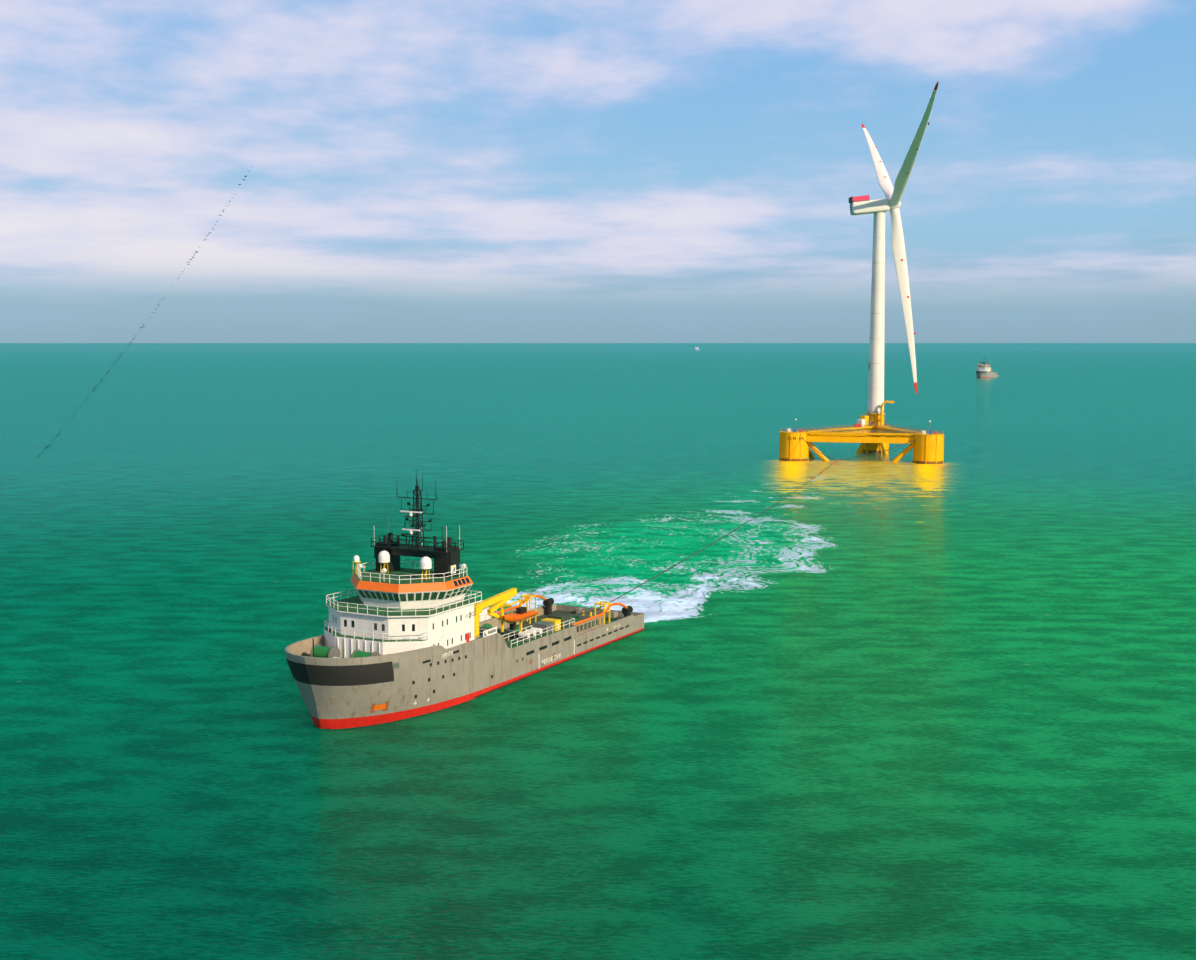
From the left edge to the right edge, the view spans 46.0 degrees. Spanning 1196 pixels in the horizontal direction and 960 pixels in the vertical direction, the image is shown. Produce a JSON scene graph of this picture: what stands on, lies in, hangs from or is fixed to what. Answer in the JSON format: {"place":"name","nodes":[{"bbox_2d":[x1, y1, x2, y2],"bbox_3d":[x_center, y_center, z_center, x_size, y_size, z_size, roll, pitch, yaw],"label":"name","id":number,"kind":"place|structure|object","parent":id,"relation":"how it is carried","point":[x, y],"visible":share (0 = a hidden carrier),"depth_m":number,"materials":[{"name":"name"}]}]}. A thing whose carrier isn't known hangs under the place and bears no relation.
{"place":"outdoors","nodes":[
{"label":"outdoors","id":0,"kind":"place"},
{"bbox_2d":[32,166,252,464],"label":"flock","id":1,"kind":"object","parent":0,"point":[142,327],"visible":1,"depth_m":429.12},
{"bbox_2d":[0,343,1195,959],"bbox_3d":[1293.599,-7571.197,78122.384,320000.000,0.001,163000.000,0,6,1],"label":"sea","id":2,"kind":"structure","parent":0,"point":[874,707],"depth_m":210.73,"materials":[{"name":"liquid"}]},
{"bbox_2d":[285,473,643,728],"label":"ship","id":3,"kind":"object","parent":2,"relation":"on","point":[395,642],"visible":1,"depth_m":182.89,"materials":[{"name":"grey metal"}]},
{"bbox_2d":[779,401,943,463],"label":"floating platform","id":4,"kind":"structure","parent":2,"relation":"in","point":[874,434],"depth_m":562.26,"materials":[{"name":"metal"}]},
{"bbox_2d":[522,438,916,627],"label":"tow line","id":5,"kind":"object","parent":4,"relation":"attached to","point":[837,460],"visible":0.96,"depth_m":337.51,"materials":[{"name":"grey metal"}]},
{"bbox_2d":[848,81,938,413],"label":"wind turbine","id":6,"kind":"object","parent":4,"relation":"on","point":[878,208],"visible":1,"depth_m":602.56,"materials":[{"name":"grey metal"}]},
{"bbox_2d":[976,356,998,377],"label":"ship","id":7,"kind":"object","parent":2,"relation":"on","point":[983,371],"visible":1,"depth_m":1913.43},
{"bbox_2d":[0,0,1195,342],"label":"sky","id":8,"kind":"structure","parent":0,"point":[422,171],"materials":[{"name":"blue"}]}
]}

